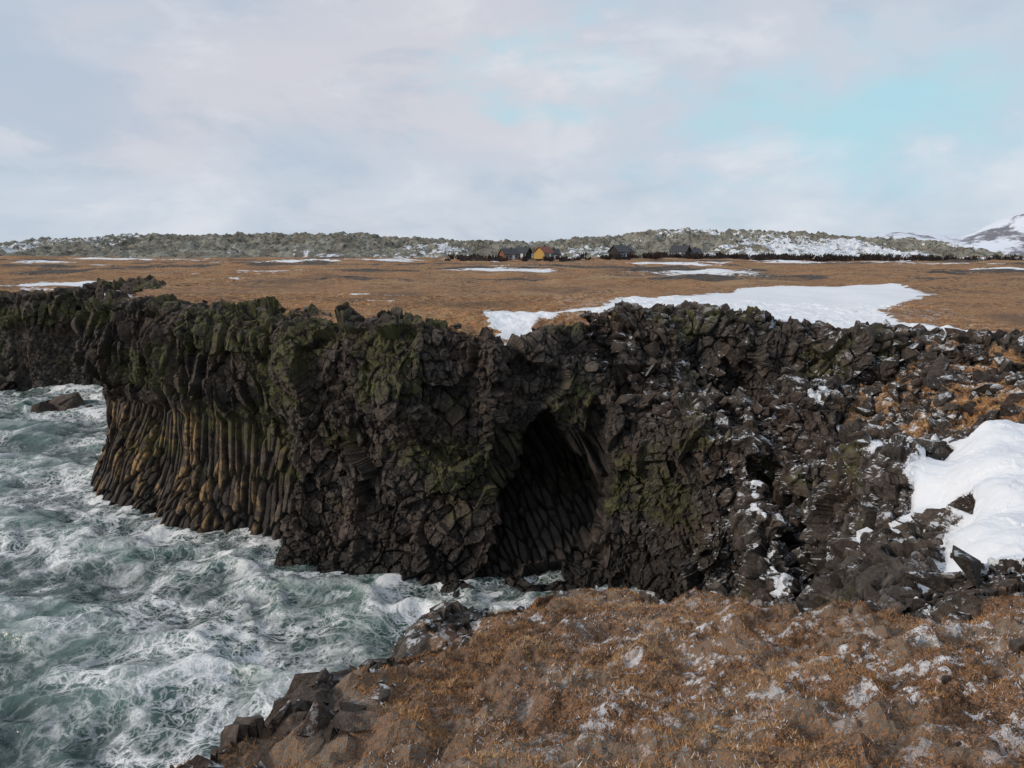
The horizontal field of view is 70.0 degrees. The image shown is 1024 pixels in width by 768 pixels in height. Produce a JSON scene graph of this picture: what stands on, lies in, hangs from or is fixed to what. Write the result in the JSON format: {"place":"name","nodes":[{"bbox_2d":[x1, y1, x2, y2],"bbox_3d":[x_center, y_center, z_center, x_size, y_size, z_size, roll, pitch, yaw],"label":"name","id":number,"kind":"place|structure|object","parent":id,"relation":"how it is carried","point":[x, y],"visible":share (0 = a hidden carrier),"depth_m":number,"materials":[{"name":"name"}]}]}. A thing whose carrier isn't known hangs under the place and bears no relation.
{"place":"outdoors","nodes":[
{"label":"outdoors","id":0,"kind":"place"},
{"bbox_2d":[0,271,304,391],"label":"basalt cliff","id":1,"kind":"structure","parent":0,"point":[39,337],"depth_m":88.35,"materials":[{"name":"basalt rock"},{"name":"moss"}]},
{"bbox_2d":[0,383,661,767],"bbox_3d":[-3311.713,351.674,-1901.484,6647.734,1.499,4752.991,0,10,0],"label":"sea water","id":2,"kind":"structure","parent":0,"point":[130,637],"depth_m":32.96,"materials":[{"name":"liquid"}]},
{"bbox_2d":[30,392,92,412],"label":"sea rock","id":3,"kind":"object","parent":2,"relation":"in","point":[63,402],"visible":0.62,"depth_m":75.98,"materials":[{"name":"grey stone"}]},
{"bbox_2d":[0,227,1020,258],"bbox_3d":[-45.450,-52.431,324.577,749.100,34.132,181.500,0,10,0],"label":"lava hills","id":4,"kind":"structure","parent":0,"point":[238,244],"depth_m":297.35,"materials":[{"name":"grey stone"}]},
{"bbox_2d":[0,256,1023,325],"bbox_3d":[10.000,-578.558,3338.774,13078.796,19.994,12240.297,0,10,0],"label":"ground","id":5,"kind":"structure","parent":0,"point":[991,290],"depth_m":88.15,"materials":[{"name":"brown plant"}]},
{"bbox_2d":[498,247,519,259],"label":"wooden cabin","id":6,"kind":"object","parent":5,"relation":"on","point":[510,253],"visible":0.92,"depth_m":229.24,"materials":[{"name":"metal"}]},
{"bbox_2d":[516,246,532,258],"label":"wooden cabin","id":7,"kind":"object","parent":5,"relation":"on","point":[526,251],"visible":0.59,"depth_m":234.83,"materials":[{"name":"metal"}]},
{"bbox_2d":[533,245,554,258],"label":"wooden cabin","id":8,"kind":"object","parent":5,"relation":"on","point":[540,252],"visible":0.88,"depth_m":228.76,"materials":[{"name":"yellow wood"}]},
{"bbox_2d":[552,247,560,258],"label":"wooden cabin","id":9,"kind":"object","parent":5,"relation":"on","point":[557,252],"visible":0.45,"depth_m":232.33,"materials":[{"name":"metal"}]},
{"bbox_2d":[607,244,631,258],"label":"wooden cabin","id":10,"kind":"object","parent":5,"relation":"on","point":[622,250],"visible":0.69,"depth_m":222.82,"materials":[{"name":"metal"}]},
{"bbox_2d":[627,245,636,254],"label":"wooden cabin","id":11,"kind":"object","parent":5,"relation":"on","point":[633,250],"visible":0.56,"depth_m":228.01,"materials":[{"name":"metal"}]},
{"bbox_2d":[669,244,691,254],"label":"wooden cabin","id":12,"kind":"object","parent":5,"relation":"on","point":[683,249],"visible":0.67,"depth_m":229.07,"materials":[{"name":"metal"}]},
{"bbox_2d":[690,247,703,254],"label":"wooden cabin","id":13,"kind":"object","parent":5,"relation":"on","point":[695,250],"visible":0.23,"depth_m":233.54,"materials":[{"name":"metal"}]},
{"bbox_2d":[445,251,1023,261],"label":"distant scrub","id":14,"kind":"object","parent":5,"relation":"on","point":[783,256],"visible":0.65,"depth_m":212.65,"materials":[{"name":"plant"}]},
{"bbox_2d":[0,0,1023,242],"label":"sky","id":15,"kind":"structure","parent":0,"point":[528,121],"materials":[{"name":"white"}]},
{"bbox_2d":[71,289,1023,614],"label":"basalt cliff","id":16,"kind":"structure","parent":0,"point":[509,441],"depth_m":36.40,"materials":[{"name":"black stone"}]},
{"bbox_2d":[148,295,606,339],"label":"boulders","id":17,"kind":"object","parent":16,"relation":"on","point":[455,326],"visible":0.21,"depth_m":39.39,"materials":[{"name":"black stone"}]},
{"bbox_2d":[579,303,1023,603],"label":"boulders","id":18,"kind":"object","parent":16,"relation":"on","point":[937,373],"visible":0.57,"depth_m":32.54,"materials":[{"name":"basalt rock"}]},
{"bbox_2d":[170,554,1023,767],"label":"grassy headland","id":19,"kind":"structure","parent":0,"point":[809,719],"depth_m":5.18,"materials":[{"name":"brown plant"}]},
{"bbox_2d":[170,585,1023,767],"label":"dead grass","id":20,"kind":"structure","parent":19,"relation":"on","point":[738,747],"depth_m":5.32,"materials":[{"name":"brown plant"}]},
{"bbox_2d":[183,564,1023,767],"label":"loose stones","id":21,"kind":"object","parent":19,"relation":"on","point":[320,716],"visible":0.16,"depth_m":5.71,"materials":[{"name":"basalt rock"}]},
{"bbox_2d":[866,212,1023,255],"bbox_3d":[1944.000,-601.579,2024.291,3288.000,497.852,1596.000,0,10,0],"label":"snowy mountain","id":22,"kind":"structure","parent":0,"point":[1005,235],"depth_m":1425.77,"materials":[{"name":"white snow"}]}
]}

